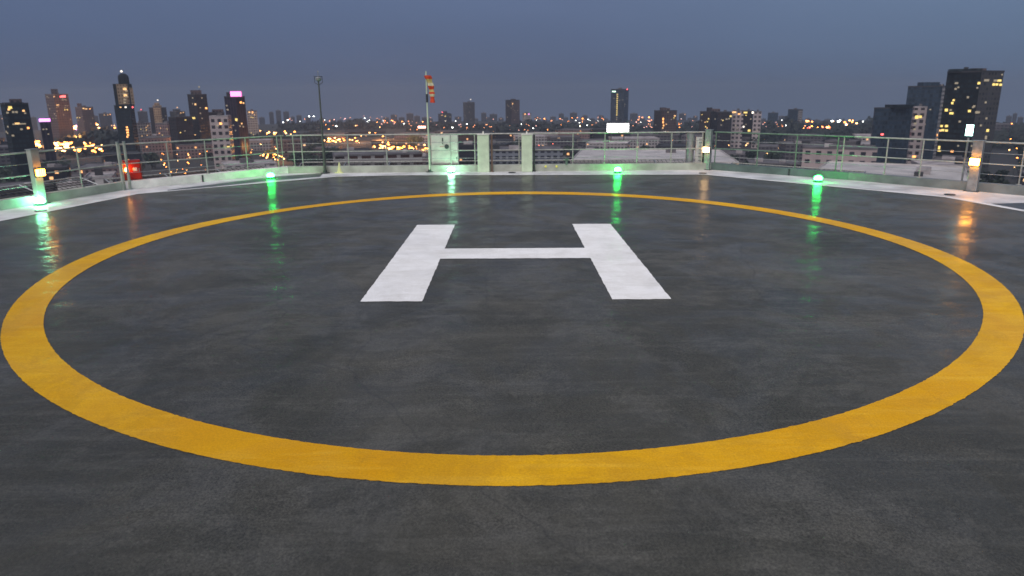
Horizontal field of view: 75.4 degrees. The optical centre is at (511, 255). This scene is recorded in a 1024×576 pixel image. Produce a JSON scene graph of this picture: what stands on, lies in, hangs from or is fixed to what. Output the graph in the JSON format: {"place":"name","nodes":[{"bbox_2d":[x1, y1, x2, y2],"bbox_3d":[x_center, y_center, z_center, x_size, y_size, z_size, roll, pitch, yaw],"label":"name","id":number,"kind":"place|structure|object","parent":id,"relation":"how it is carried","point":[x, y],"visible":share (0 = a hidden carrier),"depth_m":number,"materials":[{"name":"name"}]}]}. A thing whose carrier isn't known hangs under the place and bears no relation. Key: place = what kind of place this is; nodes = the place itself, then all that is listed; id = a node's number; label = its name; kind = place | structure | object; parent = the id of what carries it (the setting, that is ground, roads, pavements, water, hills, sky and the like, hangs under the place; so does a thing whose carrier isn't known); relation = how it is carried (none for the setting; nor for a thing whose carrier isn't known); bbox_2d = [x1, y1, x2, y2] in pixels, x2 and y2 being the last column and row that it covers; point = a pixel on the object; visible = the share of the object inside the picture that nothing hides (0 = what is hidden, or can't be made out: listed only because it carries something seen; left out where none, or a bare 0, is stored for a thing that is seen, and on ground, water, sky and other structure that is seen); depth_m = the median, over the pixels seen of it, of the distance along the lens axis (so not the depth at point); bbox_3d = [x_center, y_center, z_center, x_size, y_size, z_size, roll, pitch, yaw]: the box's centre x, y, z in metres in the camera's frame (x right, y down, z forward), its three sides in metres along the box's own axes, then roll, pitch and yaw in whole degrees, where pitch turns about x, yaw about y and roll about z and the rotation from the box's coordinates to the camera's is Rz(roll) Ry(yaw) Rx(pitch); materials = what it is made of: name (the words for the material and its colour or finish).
{"place":"outdoors","nodes":[
{"label":"outdoors","id":0,"kind":"place"},
{"bbox_2d":[0,120,1022,184],"bbox_3d":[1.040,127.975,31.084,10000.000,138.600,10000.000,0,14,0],"label":"ground","id":1,"kind":"structure","parent":0,"point":[364,142],"depth_m":744.25,"materials":[{"name":"concrete"}]},
{"bbox_2d":[0,145,10,165],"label":"block","id":2,"kind":"structure","parent":1,"relation":"on","point":[4,159],"depth_m":595.55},
{"bbox_2d":[0,99,35,178],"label":"office tower","id":3,"kind":"structure","parent":1,"relation":"on","point":[17,122],"depth_m":494.50,"materials":[{"name":"black glass"}]},
{"bbox_2d":[0,180,53,198],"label":"block","id":4,"kind":"structure","parent":1,"relation":"on","point":[13,183],"depth_m":393.23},
{"bbox_2d":[39,122,56,162],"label":"sign building","id":5,"kind":"structure","parent":1,"relation":"on","point":[47,136],"depth_m":568.27,"materials":[{"name":"grey"}]},
{"bbox_2d":[41,164,70,190],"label":"block","id":6,"kind":"structure","parent":1,"relation":"on","point":[53,168],"depth_m":431.00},
{"bbox_2d":[45,89,73,145],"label":"apartment tower","id":7,"kind":"structure","parent":1,"relation":"on","point":[58,109],"depth_m":858.20,"materials":[{"name":"brown concrete"}]},
{"bbox_2d":[56,172,91,189],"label":"villa block","id":8,"kind":"structure","parent":1,"relation":"on","point":[76,174],"depth_m":295.31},
{"bbox_2d":[75,103,95,132],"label":"apartment tower","id":9,"kind":"structure","parent":1,"relation":"on","point":[85,118],"depth_m":1039.01,"materials":[{"name":"grey concrete"}]},
{"bbox_2d":[84,168,116,184],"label":"villa block","id":10,"kind":"structure","parent":1,"relation":"on","point":[99,172],"depth_m":334.44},
{"bbox_2d":[98,112,113,130],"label":"apartment block","id":11,"kind":"structure","parent":1,"relation":"on","point":[105,118],"depth_m":1218.35,"materials":[{"name":"grey"}]},
{"bbox_2d":[71,161,143,180],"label":"block","id":12,"kind":"structure","parent":1,"relation":"on","point":[84,172],"depth_m":447.02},
{"bbox_2d":[100,151,142,163],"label":"block","id":13,"kind":"structure","parent":1,"relation":"on","point":[111,158],"depth_m":628.08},
{"bbox_2d":[113,70,139,151],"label":"glass tower","id":14,"kind":"structure","parent":1,"relation":"on","point":[125,112],"depth_m":681.68,"materials":[{"name":"grey"}]},
{"bbox_2d":[136,121,151,150],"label":"midrise block","id":15,"kind":"structure","parent":1,"relation":"on","point":[143,129],"depth_m":807.04,"materials":[{"name":"grey"}]},
{"bbox_2d":[142,152,159,168],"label":"broadleaf tree","id":16,"kind":"object","parent":1,"relation":"on","point":[150,156],"visible":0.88,"depth_m":596.46,"materials":[{"name":"green plant"}]},
{"bbox_2d":[140,135,172,153],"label":"block","id":17,"kind":"structure","parent":1,"relation":"on","point":[157,148],"depth_m":758.23,"materials":[{"name":"concrete"}]},
{"bbox_2d":[153,105,162,122],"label":"apartment block","id":18,"kind":"structure","parent":1,"relation":"on","point":[157,114],"depth_m":988.18,"materials":[{"name":"brown"}]},
{"bbox_2d":[149,100,167,133],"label":"gabled tower","id":19,"kind":"structure","parent":1,"relation":"on","point":[163,113],"depth_m":997.58,"materials":[{"name":"brown"}]},
{"bbox_2d":[155,121,169,135],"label":"midrise block","id":20,"kind":"structure","parent":1,"relation":"on","point":[162,129],"depth_m":790.47,"materials":[{"name":"grey"}]},
{"bbox_2d":[168,115,194,158],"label":"apartment block","id":21,"kind":"structure","parent":1,"relation":"on","point":[180,127],"depth_m":692.92,"materials":[{"name":"grey"}]},
{"bbox_2d":[175,142,212,158],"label":"block","id":22,"kind":"structure","parent":1,"relation":"on","point":[187,149],"depth_m":693.52,"materials":[{"name":"concrete"}]},
{"bbox_2d":[187,86,211,142],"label":"apartment tower","id":23,"kind":"structure","parent":1,"relation":"on","point":[198,107],"depth_m":714.48,"materials":[{"name":"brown concrete"}]},
{"bbox_2d":[209,113,235,171],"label":"apartment tower","id":24,"kind":"structure","parent":1,"relation":"on","point":[220,125],"depth_m":508.64,"materials":[{"name":"grey"}]},
{"bbox_2d":[224,92,250,157],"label":"office tower","id":25,"kind":"structure","parent":1,"relation":"on","point":[235,108],"depth_m":639.79,"materials":[{"name":"grey"}]},
{"bbox_2d":[221,158,276,171],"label":"villa block","id":26,"kind":"structure","parent":1,"relation":"on","point":[270,163],"depth_m":460.69,"materials":[{"name":"concrete"}]},
{"bbox_2d":[247,109,258,134],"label":"apartment tower","id":27,"kind":"structure","parent":1,"relation":"on","point":[252,118],"depth_m":961.82,"materials":[{"name":"grey"}]},
{"bbox_2d":[249,138,273,150],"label":"block","id":28,"kind":"structure","parent":1,"relation":"on","point":[265,144],"depth_m":797.06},
{"bbox_2d":[274,138,305,156],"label":"block","id":29,"kind":"structure","parent":1,"relation":"on","point":[286,147],"depth_m":708.32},
{"bbox_2d":[304,154,322,165],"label":"broadleaf tree","id":30,"kind":"object","parent":1,"relation":"on","point":[310,156],"visible":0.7,"depth_m":573.58,"materials":[{"name":"green plant"}]},
{"bbox_2d":[344,130,385,136],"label":"block","id":31,"kind":"structure","parent":1,"relation":"on","point":[367,131],"depth_m":1055.98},
{"bbox_2d":[332,149,422,165],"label":"long block","id":32,"kind":"structure","parent":1,"relation":"on","point":[368,156],"depth_m":468.94,"materials":[{"name":"concrete"}]},
{"bbox_2d":[371,138,411,147],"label":"block","id":33,"kind":"structure","parent":1,"relation":"on","point":[376,143],"depth_m":818.89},
{"bbox_2d":[394,132,434,137],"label":"block","id":34,"kind":"structure","parent":1,"relation":"on","point":[400,136],"depth_m":930.82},
{"bbox_2d":[438,111,451,123],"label":"office block","id":35,"kind":"structure","parent":1,"relation":"on","point":[444,116],"depth_m":1218.55,"materials":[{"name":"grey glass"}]},
{"bbox_2d":[453,141,476,164],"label":"block","id":36,"kind":"structure","parent":1,"relation":"on","point":[466,145],"depth_m":601.16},
{"bbox_2d":[463,99,474,125],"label":"office tower","id":37,"kind":"structure","parent":1,"relation":"on","point":[468,112],"depth_m":1371.55,"materials":[{"name":"grey concrete"}]},
{"bbox_2d":[449,132,494,142],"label":"block","id":38,"kind":"structure","parent":1,"relation":"on","point":[465,137],"depth_m":837.50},
{"bbox_2d":[505,99,519,124],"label":"office tower","id":39,"kind":"structure","parent":1,"relation":"on","point":[512,111],"depth_m":1228.03,"materials":[{"name":"grey tile"}]},
{"bbox_2d":[475,144,563,163],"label":"office block","id":40,"kind":"structure","parent":1,"relation":"on","point":[507,155],"depth_m":515.38,"materials":[{"name":"concrete"}]},
{"bbox_2d":[513,134,547,145],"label":"block","id":41,"kind":"structure","parent":1,"relation":"on","point":[540,137],"depth_m":767.43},
{"bbox_2d":[54,115,1023,156],"bbox_3d":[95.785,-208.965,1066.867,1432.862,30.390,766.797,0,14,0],"label":"woods","id":42,"kind":"object","parent":1,"relation":"on","point":[102,136],"visible":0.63,"depth_m":990.36,"materials":[{"name":"green plant"}]},
{"bbox_2d":[547,135,579,148],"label":"block","id":43,"kind":"structure","parent":1,"relation":"on","point":[561,138],"depth_m":755.26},
{"bbox_2d":[558,128,592,138],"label":"block","id":44,"kind":"structure","parent":1,"relation":"on","point":[582,136],"depth_m":833.22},
{"bbox_2d":[566,146,618,163],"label":"block","id":45,"kind":"structure","parent":1,"relation":"on","point":[569,153],"depth_m":578.61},
{"bbox_2d":[586,140,629,148],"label":"block","id":46,"kind":"structure","parent":1,"relation":"on","point":[616,144],"depth_m":650.59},
{"bbox_2d":[593,128,627,138],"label":"block","id":47,"kind":"structure","parent":1,"relation":"on","point":[597,136],"depth_m":823.83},
{"bbox_2d":[606,123,628,140],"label":"billboard","id":48,"kind":"object","parent":1,"relation":"on","point":[617,127],"visible":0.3,"depth_m":679.59,"materials":[{"name":"metal"}]},
{"bbox_2d":[610,88,628,122],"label":"office tower","id":49,"kind":"structure","parent":1,"relation":"on","point":[619,104],"depth_m":1044.34,"materials":[{"name":"blue glass"}]},
{"bbox_2d":[608,136,659,147],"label":"block","id":50,"kind":"structure","parent":1,"relation":"on","point":[633,141],"depth_m":736.51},
{"bbox_2d":[571,149,738,163],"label":"hall","id":51,"kind":"structure","parent":1,"relation":"on","point":[616,154],"depth_m":443.34,"materials":[{"name":"concrete"}]},
{"bbox_2d":[630,133,679,143],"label":"block","id":52,"kind":"structure","parent":1,"relation":"on","point":[668,136],"depth_m":807.95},
{"bbox_2d":[653,107,676,133],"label":"apartment tower","id":53,"kind":"structure","parent":1,"relation":"on","point":[665,119],"depth_m":818.77,"materials":[{"name":"grey concrete"}]},
{"bbox_2d":[656,142,695,147],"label":"block","id":54,"kind":"structure","parent":1,"relation":"on","point":[668,145],"depth_m":674.92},
{"bbox_2d":[699,107,719,133],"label":"apartment tower","id":55,"kind":"structure","parent":1,"relation":"on","point":[709,118],"depth_m":804.54,"materials":[{"name":"concrete"}]},
{"bbox_2d":[716,110,731,147],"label":"apartment block","id":56,"kind":"structure","parent":1,"relation":"on","point":[724,121],"depth_m":769.25,"materials":[{"name":"grey"}]},
{"bbox_2d":[722,150,748,160],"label":"block","id":57,"kind":"structure","parent":1,"relation":"on","point":[741,155],"depth_m":635.62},
{"bbox_2d":[730,109,743,147],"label":"apartment tower","id":58,"kind":"structure","parent":1,"relation":"on","point":[737,123],"depth_m":773.98,"materials":[{"name":"grey"}]},
{"bbox_2d":[742,109,753,136],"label":"apartment tower","id":59,"kind":"structure","parent":1,"relation":"on","point":[747,119],"depth_m":778.37,"materials":[{"name":"grey"}]},
{"bbox_2d":[751,109,761,147],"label":"apartment tower","id":60,"kind":"structure","parent":1,"relation":"on","point":[756,121],"depth_m":766.61,"materials":[{"name":"grey"}]},
{"bbox_2d":[758,144,777,152],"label":"block","id":61,"kind":"structure","parent":1,"relation":"on","point":[770,147],"depth_m":710.00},
{"bbox_2d":[747,158,801,167],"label":"block","id":62,"kind":"structure","parent":1,"relation":"on","point":[791,162],"depth_m":551.05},
{"bbox_2d":[787,108,802,122],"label":"office tower","id":63,"kind":"structure","parent":1,"relation":"on","point":[795,114],"depth_m":1041.78,"materials":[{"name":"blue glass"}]},
{"bbox_2d":[778,140,821,162],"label":"block","id":64,"kind":"structure","parent":1,"relation":"on","point":[784,146],"depth_m":597.96,"materials":[{"name":"concrete"}]},
{"bbox_2d":[782,133,823,140],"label":"block","id":65,"kind":"structure","parent":1,"relation":"on","point":[794,137],"depth_m":763.05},
{"bbox_2d":[801,143,877,168],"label":"long block","id":66,"kind":"structure","parent":1,"relation":"on","point":[830,148],"depth_m":466.17,"materials":[{"name":"concrete"}]},
{"bbox_2d":[825,138,861,144],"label":"block","id":67,"kind":"structure","parent":1,"relation":"on","point":[848,141],"depth_m":574.54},
{"bbox_2d":[870,104,913,163],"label":"apartment tower","id":68,"kind":"structure","parent":1,"relation":"on","point":[892,120],"depth_m":556.97,"materials":[{"name":"blue glass"}]},
{"bbox_2d":[818,161,967,180],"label":"hall","id":69,"kind":"structure","parent":1,"relation":"on","point":[928,172],"depth_m":368.10,"materials":[{"name":"concrete"}]},
{"bbox_2d":[906,104,927,163],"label":"apartment tower","id":70,"kind":"structure","parent":1,"relation":"on","point":[919,113],"depth_m":506.91,"materials":[{"name":"grey"}]},
{"bbox_2d":[905,82,945,162],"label":"office tower","id":71,"kind":"structure","parent":1,"relation":"on","point":[930,95],"depth_m":577.07,"materials":[{"name":"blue glass"}]},
{"bbox_2d":[911,159,968,172],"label":"block","id":72,"kind":"structure","parent":1,"relation":"on","point":[939,163],"depth_m":415.92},
{"bbox_2d":[932,155,969,163],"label":"block","id":73,"kind":"structure","parent":1,"relation":"on","point":[948,157],"depth_m":438.84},
{"bbox_2d":[936,67,1004,180],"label":"office tower","id":74,"kind":"structure","parent":1,"relation":"on","point":[971,95],"depth_m":458.71,"materials":[{"name":"black glass"}]},
{"bbox_2d":[981,167,1008,179],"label":"broadleaf tree","id":75,"kind":"object","parent":1,"relation":"on","point":[999,174],"visible":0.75,"depth_m":435.03,"materials":[{"name":"green plant"}]},
{"bbox_3d":[0.347,30.428,13.051,22.200,59.300,29.000,0,14,0],"label":"hospital block","id":76,"kind":"object","parent":1,"relation":"on","visible":0},
{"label":"deck slab","id":77,"kind":"structure","parent":76,"relation":"on","visible":0},
{"bbox_2d":[0,176,97,198],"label":"safety net","id":78,"kind":"object","parent":77,"relation":"attached to","point":[26,184],"visible":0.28,"depth_m":17.05,"materials":[{"name":"grey metal"}]},
{"bbox_2d":[0,181,125,209],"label":"parapet kerb","id":79,"kind":"structure","parent":77,"relation":"on","point":[27,200],"depth_m":16.21,"materials":[{"name":"concrete"}]},
{"bbox_2d":[0,144,125,189],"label":"railing","id":80,"kind":"object","parent":79,"relation":"on","point":[76,148],"visible":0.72,"depth_m":16.52,"materials":[{"name":"grey metal"}]},
{"bbox_2d":[105,165,268,182],"bbox_3d":[-9.510,-2.390,20.242,1.327,0.320,4.859,11,18,40],"label":"safety net","id":81,"kind":"object","parent":77,"relation":"attached to","point":[188,172],"visible":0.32,"depth_m":20.57,"materials":[{"name":"grey metal"}]},
{"bbox_2d":[124,166,287,188],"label":"parapet kerb","id":82,"kind":"structure","parent":77,"relation":"on","point":[163,181],"depth_m":19.42,"materials":[{"name":"white paint"}]},
{"bbox_2d":[118,135,283,180],"bbox_3d":[-8.921,-2.943,19.564,0.120,1.016,4.823,11,18,40],"label":"railing","id":83,"kind":"object","parent":82,"relation":"on","point":[206,157],"visible":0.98,"depth_m":19.42,"materials":[{"name":"grey metal"}]},
{"bbox_2d":[122,159,141,179],"bbox_3d":[-10.437,-2.370,18.206,0.416,0.533,0.265,-9,16,-31],"label":"hose cabinet","id":84,"kind":"object","parent":83,"relation":"attached to","point":[136,168],"visible":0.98,"depth_m":18.14,"materials":[{"name":"red metal"}]},
{"bbox_2d":[299,159,694,165],"bbox_3d":[-0.403,-2.986,22.305,13.714,0.359,1.379,0,14,0],"label":"safety net","id":85,"kind":"object","parent":77,"relation":"attached to","point":[473,161],"visible":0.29,"depth_m":22.80,"materials":[{"name":"grey metal"}]},
{"bbox_2d":[288,162,711,172],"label":"parapet kerb","id":86,"kind":"structure","parent":77,"relation":"on","point":[496,167],"depth_m":21.41,"materials":[{"name":"concrete"}]},
{"bbox_2d":[280,131,704,166],"bbox_3d":[-0.517,-3.451,21.373,13.898,1.017,0.116,-1,14,0],"label":"railing","id":87,"kind":"object","parent":86,"relation":"on","point":[474,150],"visible":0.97,"depth_m":21.33,"materials":[{"name":"grey metal"}]},
{"bbox_2d":[685,133,694,162],"bbox_3d":[5.859,-3.248,21.860,0.291,1.700,0.287,0,14,0],"label":"riser pipe","id":88,"kind":"object","parent":77,"relation":"attached to","point":[690,152],"visible":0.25,"depth_m":21.69,"materials":[{"name":"grey metal"}]},
{"bbox_2d":[695,135,702,162],"bbox_3d":[6.147,-3.153,21.821,0.220,1.631,0.096,0,14,0],"label":"cable ladder","id":89,"kind":"object","parent":77,"relation":"attached to","point":[698,151],"visible":0.54,"depth_m":21.73,"materials":[{"name":"silver metal"}]},
{"bbox_2d":[711,162,848,179],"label":"parapet kerb","id":90,"kind":"structure","parent":77,"relation":"on","point":[828,174],"depth_m":19.95,"materials":[{"name":"green paint"}]},
{"bbox_2d":[713,131,853,170],"bbox_3d":[8.025,-3.181,19.974,4.174,1.016,0.120,12,18,42],"label":"railing","id":91,"kind":"object","parent":90,"relation":"on","point":[796,143],"visible":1,"depth_m":19.81,"materials":[{"name":"metal"}]},
{"bbox_2d":[730,162,865,172],"bbox_3d":[8.576,-2.619,20.705,4.209,0.260,1.326,12,18,42],"label":"safety net","id":92,"kind":"object","parent":77,"relation":"attached to","point":[797,167],"visible":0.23,"depth_m":21.05,"materials":[{"name":"grey metal"}]},
{"bbox_2d":[848,172,1023,195],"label":"parapet kerb","id":93,"kind":"structure","parent":77,"relation":"on","point":[1010,189],"depth_m":17.02,"materials":[{"name":"grey paint"}]},
{"bbox_2d":[840,136,1023,177],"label":"railing","id":94,"kind":"object","parent":93,"relation":"on","point":[921,159],"visible":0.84,"depth_m":17.23,"materials":[{"name":"grey metal"}]},
{"bbox_2d":[961,124,974,180],"bbox_3d":[11.433,-2.358,16.728,0.182,1.907,0.081,9,16,33],"label":"floodlight","id":95,"kind":"object","parent":77,"relation":"on","point":[969,130],"visible":0.94,"depth_m":16.56,"materials":[{"name":"grey metal"}]},
{"bbox_2d":[0,170,1023,220],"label":"apron","id":96,"kind":"object","parent":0,"point":[988,198],"visible":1,"depth_m":17.92,"materials":[{"name":"paint"}]},
{"bbox_2d":[24,148,50,204],"bbox_3d":[-11.076,-1.849,15.433,0.220,1.283,0.300,3,14,15],"label":"square post","id":97,"kind":"object","parent":96,"relation":"on","point":[33,159],"visible":0.83,"depth_m":15.36,"materials":[{"name":"grey metal"}]},
{"bbox_2d":[115,142,126,189],"bbox_3d":[-10.463,-2.401,17.683,0.154,1.285,0.155,0,14,0],"label":"slim post","id":98,"kind":"object","parent":96,"relation":"on","point":[120,165],"visible":1,"depth_m":17.66,"materials":[{"name":"grey metal"}]},
{"bbox_2d":[122,141,133,189],"bbox_3d":[-10.372,-2.439,17.835,0.155,1.285,0.154,0,14,0],"label":"slim post","id":99,"kind":"object","parent":96,"relation":"on","point":[126,164],"visible":1,"depth_m":17.81,"materials":[{"name":"grey metal"}]},
{"bbox_2d":[168,173,321,190],"bbox_3d":[-7.673,-2.212,19.510,4.967,0.001,1.100,-13,19,-42],"label":"gutter","id":100,"kind":"object","parent":96,"relation":"on","point":[276,178],"visible":1,"depth_m":19.62,"materials":[{"name":"concrete"}]},
{"bbox_2d":[314,71,329,173],"bbox_3d":[-6.021,-4.206,20.942,0.280,3.183,0.273,0,14,0],"label":"lantern mast","id":101,"kind":"object","parent":96,"relation":"on","point":[318,78],"visible":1,"depth_m":20.98,"materials":[{"name":"metal"}]},
{"bbox_2d":[424,72,434,172],"bbox_3d":[-2.590,-4.236,21.013,0.385,3.154,0.212,3,14,15],"label":"windsock","id":102,"kind":"object","parent":96,"relation":"on","point":[428,78],"visible":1,"depth_m":20.76,"materials":[{"name":"paint"}]},
{"bbox_2d":[431,135,458,164],"bbox_3d":[-2.193,-3.271,21.724,0.878,1.357,0.267,0,14,0],"label":"control cabinet","id":103,"kind":"object","parent":96,"relation":"on","point":[444,146],"visible":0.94,"depth_m":21.58,"materials":[{"name":"metal"}]},
{"bbox_2d":[477,131,489,171],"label":"pillar","id":104,"kind":"structure","parent":96,"relation":"on","point":[483,151],"depth_m":21.14,"materials":[{"name":"paint"}]},
{"bbox_2d":[0,174,1023,575],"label":"landing deck","id":105,"kind":"structure","parent":96,"relation":"on","point":[276,326],"depth_m":5.79,"materials":[{"name":"concrete"}]},
{"bbox_2d":[0,192,1023,485],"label":"circle marking","id":106,"kind":"object","parent":105,"relation":"on","point":[38,364],"visible":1,"depth_m":4.93,"materials":[{"name":"yellow paint"}]},
{"bbox_2d":[361,224,670,301],"bbox_3d":[0.041,-0.038,10.290,3.739,0.001,4.845,0,14,0],"label":"letter marking","id":107,"kind":"object","parent":105,"relation":"on","point":[407,274],"visible":1,"depth_m":9.94,"materials":[{"name":"white paint"}]},
{"bbox_2d":[521,131,532,171],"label":"pillar","id":108,"kind":"structure","parent":96,"relation":"on","point":[526,143],"depth_m":21.15,"materials":[{"name":"paint"}]},
{"bbox_2d":[704,129,713,169],"bbox_3d":[6.325,-3.428,21.353,0.300,1.283,0.220,12,18,42],"label":"square post","id":109,"kind":"object","parent":96,"relation":"on","point":[708,142],"visible":0.97,"depth_m":21.27,"materials":[{"name":"grey metal"}]},
{"bbox_2d":[963,140,986,191],"bbox_3d":[11.365,-2.205,16.234,0.220,1.243,0.320,-11,17,-38],"label":"square post","id":110,"kind":"object","parent":96,"relation":"on","point":[978,147],"visible":1,"depth_m":16.19,"materials":[{"name":"grey metal"}]},
{"bbox_2d":[0,0,1023,129],"label":"sky","id":111,"kind":"structure","parent":0,"point":[830,59],"materials":[{"name":"blue"}]},
{"bbox_2d":[96,116,1017,178],"bbox_3d":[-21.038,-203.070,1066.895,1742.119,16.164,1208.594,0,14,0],"label":"street lamps","id":112,"kind":"object","parent":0,"point":[417,131],"visible":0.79,"depth_m":699.98,"materials":[{"name":"grey"}]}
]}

